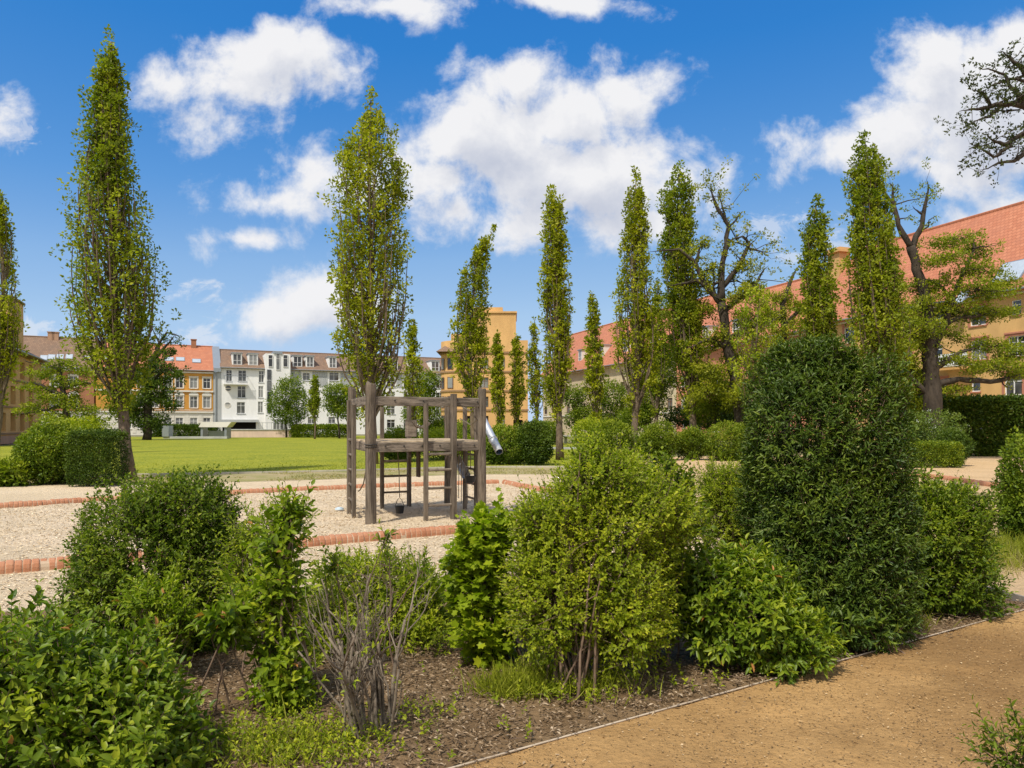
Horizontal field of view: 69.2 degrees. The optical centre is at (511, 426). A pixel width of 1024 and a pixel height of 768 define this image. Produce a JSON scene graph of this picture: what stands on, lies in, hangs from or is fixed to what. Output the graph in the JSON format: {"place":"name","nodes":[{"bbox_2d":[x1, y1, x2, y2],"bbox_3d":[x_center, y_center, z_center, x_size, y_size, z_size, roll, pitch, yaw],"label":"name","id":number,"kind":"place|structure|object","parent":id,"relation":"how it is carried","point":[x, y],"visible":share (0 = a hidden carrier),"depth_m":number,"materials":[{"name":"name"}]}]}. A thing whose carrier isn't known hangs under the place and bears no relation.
{"place":"outdoors","nodes":[
{"label":"outdoors","id":0,"kind":"place"},
{"bbox_2d":[0,483,557,561],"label":"sand pit","id":1,"kind":"object","parent":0,"point":[494,493],"visible":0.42,"depth_m":13.16,"materials":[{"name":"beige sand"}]},
{"bbox_2d":[347,381,502,524],"bbox_3d":[-1.749,0.484,13.734,2.602,2.535,2.476,0,0,-27],"label":"climbing frame","id":2,"kind":"object","parent":1,"relation":"on","point":[450,444],"visible":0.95,"depth_m":13.00,"materials":[{"name":"brown wood"}]},
{"bbox_2d":[0,436,632,475],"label":"lawn","id":3,"kind":"structure","parent":0,"point":[270,450],"depth_m":42.65,"materials":[{"name":"green plant"}]},
{"bbox_2d":[0,189,30,437],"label":"columnar tree","id":4,"kind":"object","parent":3,"relation":"on","point":[9,354],"visible":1,"depth_m":39.95,"materials":[{"name":"green plant"}]},
{"bbox_2d":[0,296,49,443],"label":"loggia house","id":5,"kind":"structure","parent":3,"relation":"on","point":[12,427],"depth_m":72.83,"materials":[{"name":"beige paint"}]},
{"bbox_2d":[10,351,115,429],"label":"spreading tree","id":6,"kind":"object","parent":3,"relation":"on","point":[60,399],"visible":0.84,"depth_m":55.77,"materials":[{"name":"green plant"}]},
{"bbox_2d":[104,326,191,439],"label":"spreading tree","id":7,"kind":"object","parent":3,"relation":"on","point":[146,418],"visible":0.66,"depth_m":87.62,"materials":[{"name":"green plant"}]},
{"bbox_2d":[152,423,220,436],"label":"hedge","id":8,"kind":"object","parent":3,"relation":"on","point":[192,429],"visible":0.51,"depth_m":111.97,"materials":[{"name":"green plant"}]},
{"bbox_2d":[162,426,229,438],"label":"skate ledge","id":9,"kind":"object","parent":3,"relation":"on","point":[167,432],"visible":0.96,"depth_m":97.50,"materials":[{"name":"concrete"}]},
{"bbox_2d":[199,422,235,437],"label":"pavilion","id":10,"kind":"structure","parent":3,"relation":"on","point":[204,426],"depth_m":100.20,"materials":[{"name":"stone"}]},
{"bbox_2d":[231,423,291,436],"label":"terrace wall","id":11,"kind":"structure","parent":3,"relation":"on","point":[271,432],"depth_m":108.00,"materials":[{"name":"concrete"}]},
{"bbox_2d":[264,372,310,437],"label":"broadleaf tree","id":12,"kind":"object","parent":3,"relation":"on","point":[287,417],"visible":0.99,"depth_m":107.16,"materials":[{"name":"green plant"}]},
{"bbox_2d":[305,374,321,438],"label":"columnar tree","id":13,"kind":"object","parent":3,"relation":"on","point":[314,400],"visible":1,"depth_m":94.80,"materials":[{"name":"green plant"}]},
{"bbox_2d":[288,423,346,437],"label":"hedge","id":14,"kind":"object","parent":3,"relation":"on","point":[298,431],"visible":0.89,"depth_m":106.97,"materials":[{"name":"green plant"}]},
{"bbox_2d":[95,466,573,475],"bbox_3d":[-13.537,1.600,25.632,32.994,0.090,2.688,0,0,-10],"label":"lawn edging","id":15,"kind":"object","parent":3,"relation":"on","point":[336,470],"visible":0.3,"depth_m":26.35,"materials":[{"name":"stone"}]},
{"bbox_2d":[319,381,364,437],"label":"broadleaf tree","id":16,"kind":"object","parent":3,"relation":"on","point":[338,399],"visible":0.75,"depth_m":99.25,"materials":[{"name":"green plant"}]},
{"bbox_2d":[316,85,417,463],"bbox_3d":[-6.131,-6.506,32.025,4.047,16.435,4.549,0,0,0],"label":"columnar tree","id":17,"kind":"object","parent":3,"relation":"on","point":[362,302],"visible":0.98,"depth_m":31.48,"materials":[{"name":"green plant"}]},
{"bbox_2d":[379,425,422,459],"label":"clipped bush","id":18,"kind":"object","parent":3,"relation":"on","point":[399,432],"visible":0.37,"depth_m":33.50,"materials":[{"name":"green plant"}]},
{"bbox_2d":[401,318,426,424],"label":"columnar tree","id":19,"kind":"object","parent":3,"relation":"on","point":[414,362],"visible":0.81,"depth_m":61.83,"materials":[{"name":"green plant"}]},
{"bbox_2d":[400,367,443,430],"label":"broadleaf tree","id":20,"kind":"object","parent":3,"relation":"on","point":[431,392],"visible":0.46,"depth_m":77.63,"materials":[{"name":"green plant"}]},
{"bbox_2d":[418,427,473,459],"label":"clipped bush","id":21,"kind":"object","parent":3,"relation":"on","point":[437,433],"visible":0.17,"depth_m":35.69,"materials":[{"name":"green plant"}]},
{"bbox_2d":[447,223,496,439],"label":"columnar tree","id":22,"kind":"object","parent":3,"relation":"on","point":[479,263],"visible":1,"depth_m":59.55,"materials":[{"name":"green plant"}]},
{"bbox_2d":[436,307,528,432],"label":"corner house","id":23,"kind":"structure","parent":3,"relation":"on","point":[503,322],"depth_m":112.00,"materials":[{"name":"yellow paint"}]},
{"bbox_2d":[488,329,507,442],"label":"columnar tree","id":24,"kind":"object","parent":3,"relation":"on","point":[496,371],"visible":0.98,"depth_m":71.75,"materials":[{"name":"green plant"}]},
{"bbox_2d":[486,422,528,464],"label":"clipped bush","id":25,"kind":"object","parent":3,"relation":"on","point":[508,433],"visible":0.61,"depth_m":31.09,"materials":[{"name":"green plant"}]},
{"bbox_2d":[507,332,527,442],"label":"columnar tree","id":26,"kind":"object","parent":3,"relation":"on","point":[518,393],"visible":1,"depth_m":73.77,"materials":[{"name":"green plant"}]},
{"bbox_2d":[516,418,555,464],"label":"clipped bush","id":27,"kind":"object","parent":3,"relation":"on","point":[539,454],"visible":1,"depth_m":30.63,"materials":[{"name":"green plant"}]},
{"bbox_2d":[523,316,548,420],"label":"columnar tree","id":28,"kind":"object","parent":3,"relation":"on","point":[534,381],"visible":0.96,"depth_m":69.78,"materials":[{"name":"green plant"}]},
{"bbox_2d":[536,184,576,459],"bbox_3d":[2.138,-5.012,35.579,1.994,13.440,2.317,0,0,0],"label":"columnar tree","id":29,"kind":"object","parent":3,"relation":"on","point":[556,295],"visible":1,"depth_m":35.48,"materials":[{"name":"green plant"}]},
{"bbox_2d":[567,415,616,447],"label":"loose shrub","id":30,"kind":"object","parent":3,"relation":"on","point":[586,422],"visible":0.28,"depth_m":43.73,"materials":[{"name":"green plant"}]},
{"bbox_2d":[580,290,608,421],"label":"columnar tree","id":31,"kind":"object","parent":3,"relation":"on","point":[595,370],"visible":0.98,"depth_m":61.77,"materials":[{"name":"green plant"}]},
{"bbox_2d":[608,165,664,453],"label":"columnar tree","id":32,"kind":"object","parent":3,"relation":"on","point":[635,237],"visible":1,"depth_m":44.67,"materials":[{"name":"green plant"}]},
{"bbox_2d":[28,456,658,484],"bbox_3d":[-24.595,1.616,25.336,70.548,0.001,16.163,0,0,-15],"label":"worn turf","id":33,"kind":"structure","parent":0,"point":[258,477],"depth_m":24.96,"materials":[{"name":"beige plant"}]},
{"bbox_2d":[8,413,95,484],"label":"leafy shrub","id":34,"kind":"object","parent":33,"relation":"on","point":[31,449],"visible":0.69,"depth_m":20.45,"materials":[{"name":"green plant"}]},
{"bbox_2d":[49,415,112,475],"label":"leafy shrub","id":35,"kind":"object","parent":33,"relation":"on","point":[88,423],"visible":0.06,"depth_m":23.50,"materials":[{"name":"green plant"}]},
{"bbox_2d":[48,24,181,479],"bbox_3d":[-12.159,-5.295,22.670,3.223,14.044,3.325,0,0,0],"label":"columnar tree","id":36,"kind":"object","parent":33,"relation":"on","point":[109,137],"visible":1,"depth_m":22.30,"materials":[{"name":"green plant"}]},
{"bbox_2d":[586,417,638,455],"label":"loose shrub","id":37,"kind":"object","parent":33,"relation":"on","point":[609,429],"visible":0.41,"depth_m":32.61,"materials":[{"name":"green plant"}]},
{"bbox_2d":[633,418,683,459],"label":"clipped bush","id":38,"kind":"object","parent":33,"relation":"on","point":[652,433],"visible":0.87,"depth_m":34.97,"materials":[{"name":"green plant"}]},
{"bbox_2d":[0,526,723,609],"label":"court gravel","id":39,"kind":"structure","parent":0,"point":[46,590],"depth_m":8.85,"materials":[{"name":"beige gravel"}]},
{"bbox_2d":[0,434,858,456],"bbox_3d":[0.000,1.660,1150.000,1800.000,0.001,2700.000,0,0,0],"label":"ground","id":40,"kind":"structure","parent":0,"point":[419,434],"depth_m":81.80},
{"bbox_2d":[23,331,104,426],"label":"tenement house","id":41,"kind":"structure","parent":40,"relation":"on","point":[46,347],"depth_m":129.17,"materials":[{"name":"paint"}]},
{"bbox_2d":[95,339,213,434],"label":"town house","id":42,"kind":"structure","parent":40,"relation":"on","point":[195,396],"depth_m":136.26,"materials":[{"name":"paint"}]},
{"bbox_2d":[212,346,440,433],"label":"apartment block","id":43,"kind":"structure","parent":40,"relation":"on","point":[244,381],"depth_m":141.17,"materials":[{"name":"white paint"}]},
{"bbox_2d":[562,374,629,441],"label":"broadleaf tree","id":44,"kind":"object","parent":40,"relation":"on","point":[578,409],"visible":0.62,"depth_m":73.47,"materials":[{"name":"green plant"}]},
{"bbox_2d":[541,295,714,437],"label":"terraced house","id":45,"kind":"structure","parent":40,"relation":"on","point":[578,374],"depth_m":123.54,"materials":[{"name":"orange paint"}]},
{"bbox_2d":[616,359,678,430],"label":"broadleaf tree","id":46,"kind":"object","parent":40,"relation":"on","point":[645,413],"visible":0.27,"depth_m":57.47,"materials":[{"name":"green plant"}]},
{"bbox_2d":[643,278,671,425],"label":"columnar tree","id":47,"kind":"object","parent":40,"relation":"on","point":[661,381],"visible":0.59,"depth_m":53.74,"materials":[{"name":"green plant"}]},
{"bbox_2d":[650,160,709,440],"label":"columnar tree","id":48,"kind":"object","parent":40,"relation":"on","point":[680,222],"visible":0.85,"depth_m":49.52,"materials":[{"name":"green plant"}]},
{"bbox_2d":[659,403,733,431],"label":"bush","id":49,"kind":"object","parent":40,"relation":"on","point":[677,421],"visible":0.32,"depth_m":59.30,"materials":[{"name":"green plant"}]},
{"bbox_2d":[624,156,796,439],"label":"twisted tree","id":50,"kind":"object","parent":40,"relation":"on","point":[723,339],"visible":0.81,"depth_m":47.85,"materials":[{"name":"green plant"}]},
{"bbox_2d":[680,361,743,446],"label":"broadleaf tree","id":51,"kind":"object","parent":40,"relation":"on","point":[709,406],"visible":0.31,"depth_m":53.55,"materials":[{"name":"green plant"}]},
{"bbox_2d":[676,272,825,439],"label":"terraced house","id":52,"kind":"structure","parent":40,"relation":"on","point":[796,283],"depth_m":88.10,"materials":[{"name":"orange paint"}]},
{"bbox_2d":[728,279,783,405],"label":"columnar tree","id":53,"kind":"object","parent":40,"relation":"on","point":[758,322],"visible":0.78,"depth_m":41.77,"materials":[{"name":"green plant"}]},
{"bbox_2d":[743,267,805,444],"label":"gnarled tree","id":54,"kind":"object","parent":40,"relation":"on","point":[787,296],"visible":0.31,"depth_m":57.73,"materials":[{"name":"green plant"}]},
{"bbox_2d":[0,574,1023,767],"bbox_3d":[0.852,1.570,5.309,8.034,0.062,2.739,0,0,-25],"label":"bark mulch","id":55,"kind":"object","parent":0,"point":[502,705],"visible":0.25,"depth_m":4.28,"materials":[{"name":"brown wood"}]},
{"bbox_2d":[0,578,238,767],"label":"broadleaf shrub","id":56,"kind":"object","parent":55,"relation":"on","point":[121,699],"visible":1,"depth_m":3.21,"materials":[{"name":"green plant"}]},
{"bbox_2d":[44,463,249,657],"bbox_3d":[-2.579,0.964,5.398,1.477,1.390,1.182,0,0,-11],"label":"dense shrub","id":57,"kind":"object","parent":55,"relation":"on","point":[100,569],"visible":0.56,"depth_m":5.13,"materials":[{"name":"green plant"}]},
{"bbox_2d":[97,541,217,656],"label":"pale sprig","id":58,"kind":"object","parent":55,"relation":"on","point":[141,598],"visible":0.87,"depth_m":4.59,"materials":[{"name":"green plant"}]},
{"bbox_2d":[184,560,271,712],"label":"sprig","id":59,"kind":"object","parent":55,"relation":"on","point":[225,623],"visible":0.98,"depth_m":4.08,"materials":[{"name":"green plant"}]},
{"bbox_2d":[201,475,324,679],"bbox_3d":[-1.645,0.978,4.895,0.805,1.353,0.546,0,0,0],"label":"feathery shrub","id":60,"kind":"object","parent":55,"relation":"on","point":[239,564],"visible":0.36,"depth_m":4.83,"materials":[{"name":"green plant"}]},
{"bbox_2d":[215,479,328,720],"bbox_3d":[-1.371,0.991,4.255,0.631,1.358,0.681,0,0,-23],"label":"tall leafy shrub","id":61,"kind":"object","parent":55,"relation":"on","point":[276,654],"visible":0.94,"depth_m":4.21,"materials":[{"name":"green plant"}]},
{"bbox_2d":[288,534,441,742],"bbox_3d":[-0.773,1.113,3.761,0.764,1.048,0.986,0,0,0],"label":"bare shrub","id":62,"kind":"object","parent":55,"relation":"on","point":[352,681],"visible":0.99,"depth_m":3.81,"materials":[{"name":"grey plant"}]},
{"bbox_2d":[315,518,430,686],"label":"sucker shoots","id":63,"kind":"object","parent":55,"relation":"on","point":[335,558],"visible":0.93,"depth_m":4.64,"materials":[{"name":"green plant"}]},
{"bbox_2d":[297,542,457,660],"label":"shrub","id":64,"kind":"object","parent":55,"relation":"on","point":[433,615],"visible":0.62,"depth_m":5.41,"materials":[{"name":"green plant"}]},
{"bbox_2d":[186,650,738,767],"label":"ground weeds","id":65,"kind":"object","parent":55,"relation":"on","point":[329,737],"visible":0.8,"depth_m":3.71,"materials":[{"name":"green plant"}]},
{"bbox_2d":[432,486,533,669],"bbox_3d":[-0.210,1.033,4.988,0.624,1.253,0.695,0,0,-33],"label":"lobed sapling","id":66,"kind":"object","parent":55,"relation":"on","point":[471,563],"visible":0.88,"depth_m":4.87,"materials":[{"name":"green plant"}]},
{"bbox_2d":[157,605,967,767],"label":"grass","id":67,"kind":"structure","parent":55,"relation":"on","point":[503,679],"depth_m":4.29,"materials":[{"name":"green plant"}]},
{"bbox_2d":[383,653,774,760],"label":"seedlings","id":68,"kind":"object","parent":55,"relation":"on","point":[529,724],"visible":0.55,"depth_m":4.37,"materials":[{"name":"green plant"}]},
{"bbox_2d":[493,423,712,704],"bbox_3d":[0.591,0.818,4.734,1.416,1.682,1.279,0,0,0],"label":"shrub","id":69,"kind":"object","parent":55,"relation":"on","point":[578,571],"visible":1,"depth_m":4.48,"materials":[{"name":"green plant"}]},
{"bbox_2d":[333,613,994,767],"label":"fallen twigs","id":70,"kind":"object","parent":55,"relation":"on","point":[592,704],"visible":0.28,"depth_m":4.11,"materials":[{"name":"brown wood"}]},
{"bbox_2d":[631,442,725,668],"bbox_3d":[1.071,0.883,5.018,0.710,1.548,0.831,0,0,24],"label":"round leaf shrub","id":71,"kind":"object","parent":55,"relation":"on","point":[667,464],"visible":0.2,"depth_m":4.93,"materials":[{"name":"green plant"}]},
{"bbox_2d":[690,439,756,557],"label":"fine shrub","id":72,"kind":"object","parent":55,"relation":"on","point":[715,489],"visible":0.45,"depth_m":7.17,"materials":[{"name":"green plant"}]},
{"bbox_2d":[448,609,1023,767],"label":"edging strip","id":73,"kind":"object","parent":55,"relation":"on","point":[539,743],"visible":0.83,"depth_m":4.09,"materials":[{"name":"grey metal"}]},
{"bbox_2d":[677,530,852,686],"bbox_3d":[1.626,1.176,4.944,1.158,0.991,0.991,0,0,0],"label":"bright shrub","id":74,"kind":"object","parent":55,"relation":"on","point":[781,630],"visible":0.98,"depth_m":4.74,"materials":[{"name":"green plant"}]},
{"bbox_2d":[726,324,937,653],"bbox_3d":[2.437,0.432,5.770,1.350,2.473,1.356,0,0,0],"label":"column shrub","id":75,"kind":"object","parent":55,"relation":"on","point":[861,496],"visible":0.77,"depth_m":5.36,"materials":[{"name":"green plant"}]},
{"bbox_2d":[816,603,905,653],"bbox_3d":[2.418,1.428,5.233,0.945,0.457,0.501,0,0,-11],"label":"laurel","id":76,"kind":"object","parent":55,"relation":"on","point":[860,629],"visible":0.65,"depth_m":5.13,"materials":[{"name":"green plant"}]},
{"bbox_2d":[906,455,1019,621],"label":"broadleaf shrub","id":77,"kind":"object","parent":55,"relation":"on","point":[961,574],"visible":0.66,"depth_m":6.17,"materials":[{"name":"green plant"}]},
{"bbox_2d":[0,454,1023,751],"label":"sand court","id":78,"kind":"object","parent":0,"point":[982,468],"visible":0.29,"depth_m":17.94,"materials":[{"name":"beige sand"}]},
{"bbox_2d":[0,455,46,486],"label":"strappy plant","id":79,"kind":"object","parent":78,"relation":"on","point":[13,472],"visible":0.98,"depth_m":20.01,"materials":[{"name":"green plant"}]},
{"bbox_2d":[61,427,130,486],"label":"yew block","id":80,"kind":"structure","parent":78,"relation":"on","point":[108,437],"depth_m":19.91,"materials":[{"name":"green plant"}]},
{"bbox_2d":[0,479,498,507],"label":"brick edging","id":81,"kind":"object","parent":78,"relation":"on","point":[12,504],"visible":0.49,"depth_m":17.85,"materials":[{"name":"red brick"}]},
{"bbox_2d":[0,517,618,573],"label":"brick edging","id":82,"kind":"object","parent":78,"relation":"on","point":[21,566],"visible":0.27,"depth_m":10.16,"materials":[{"name":"red brick"}]},
{"bbox_2d":[502,480,580,494],"bbox_3d":[1.330,1.588,17.286,0.314,0.207,7.678,0,0,-25],"label":"brick edging","id":83,"kind":"object","parent":78,"relation":"on","point":[513,483],"visible":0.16,"depth_m":19.45,"materials":[{"name":"red brick"}]},
{"bbox_2d":[676,424,707,459],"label":"clipped bush","id":84,"kind":"object","parent":78,"relation":"on","point":[689,445],"visible":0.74,"depth_m":35.60,"materials":[{"name":"green plant"}]},
{"bbox_2d":[698,419,748,460],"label":"clipped bush","id":85,"kind":"object","parent":78,"relation":"on","point":[711,441],"visible":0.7,"depth_m":34.88,"materials":[{"name":"green plant"}]},
{"bbox_2d":[792,192,844,449],"bbox_3d":[16.481,-5.466,39.867,2.536,14.333,2.836,0,0,0],"label":"columnar tree","id":86,"kind":"object","parent":78,"relation":"on","point":[819,306],"visible":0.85,"depth_m":39.61,"materials":[{"name":"green plant"}]},
{"bbox_2d":[835,129,921,427],"bbox_3d":[16.811,-5.951,34.203,3.750,15.302,3.716,0,0,0],"label":"columnar tree","id":87,"kind":"object","parent":78,"relation":"on","point":[877,299],"visible":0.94,"depth_m":33.50,"materials":[{"name":"green plant"}]},
{"bbox_2d":[805,470,998,486],"bbox_3d":[11.904,1.590,22.120,3.752,0.203,10.786,0,0,-25],"label":"brick edging","id":88,"kind":"object","parent":78,"relation":"on","point":[981,482],"visible":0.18,"depth_m":21.18,"materials":[{"name":"red brick"}]},
{"bbox_2d":[803,201,1023,442],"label":"terraced house","id":89,"kind":"structure","parent":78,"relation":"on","point":[1006,223],"depth_m":59.46,"materials":[{"name":"orange paint"}]},
{"bbox_2d":[1002,372,1023,395],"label":"window","id":90,"kind":"structure","parent":89,"relation":"in","point":[1018,386],"depth_m":54.70,"materials":[{"name":"white glass"}]},
{"bbox_2d":[1004,331,1023,357],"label":"window","id":91,"kind":"structure","parent":89,"relation":"in","point":[1014,334],"depth_m":54.52,"materials":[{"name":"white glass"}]},
{"bbox_2d":[894,438,965,467],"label":"hedge","id":92,"kind":"object","parent":78,"relation":"on","point":[955,457],"visible":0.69,"depth_m":28.93,"materials":[{"name":"green plant"}]},
{"bbox_2d":[893,408,971,461],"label":"flowering shrub","id":93,"kind":"object","parent":78,"relation":"on","point":[930,431],"visible":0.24,"depth_m":32.59,"materials":[{"name":"green plant"}]},
{"bbox_2d":[867,156,1023,438],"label":"layered tree","id":94,"kind":"object","parent":78,"relation":"on","point":[932,332],"visible":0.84,"depth_m":35.79,"materials":[{"name":"green plant"}]},
{"bbox_2d":[933,426,976,465],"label":"clipped bush","id":95,"kind":"object","parent":78,"relation":"on","point":[950,434],"visible":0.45,"depth_m":30.16,"materials":[{"name":"green plant"}]},
{"bbox_2d":[894,393,1023,456],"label":"tall hedge","id":96,"kind":"object","parent":78,"relation":"on","point":[1005,412],"visible":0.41,"depth_m":40.11,"materials":[{"name":"green plant"}]},
{"bbox_2d":[934,37,1023,187],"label":"overhanging tree","id":97,"kind":"object","parent":78,"relation":"on","point":[1017,102],"visible":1,"depth_m":15.97,"materials":[{"name":"green plant"}]},
{"bbox_2d":[934,527,1023,572],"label":"wild grass","id":98,"kind":"structure","parent":78,"relation":"on","point":[1017,544],"depth_m":8.86,"materials":[{"name":"green plant"}]},
{"bbox_2d":[988,425,1023,542],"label":"shrub","id":99,"kind":"object","parent":78,"relation":"on","point":[1011,480],"visible":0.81,"depth_m":9.49,"materials":[{"name":"green plant"}]},
{"bbox_2d":[0,0,1023,420],"label":"sky","id":100,"kind":"structure","parent":0,"point":[242,108],"materials":[{"name":"blue"}]},
{"bbox_2d":[462,611,1023,767],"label":"sand path","id":101,"kind":"structure","parent":0,"point":[615,755],"depth_m":4.02,"materials":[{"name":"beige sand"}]},
{"bbox_2d":[937,536,1023,578],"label":"dry grass","id":102,"kind":"structure","parent":101,"relation":"on","point":[1012,566],"depth_m":8.32,"materials":[{"name":"beige plant"}]},
{"bbox_2d":[954,694,1023,767],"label":"corner sprig","id":103,"kind":"object","parent":101,"relation":"on","point":[1013,758],"visible":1,"depth_m":3.02,"materials":[{"name":"green plant"}]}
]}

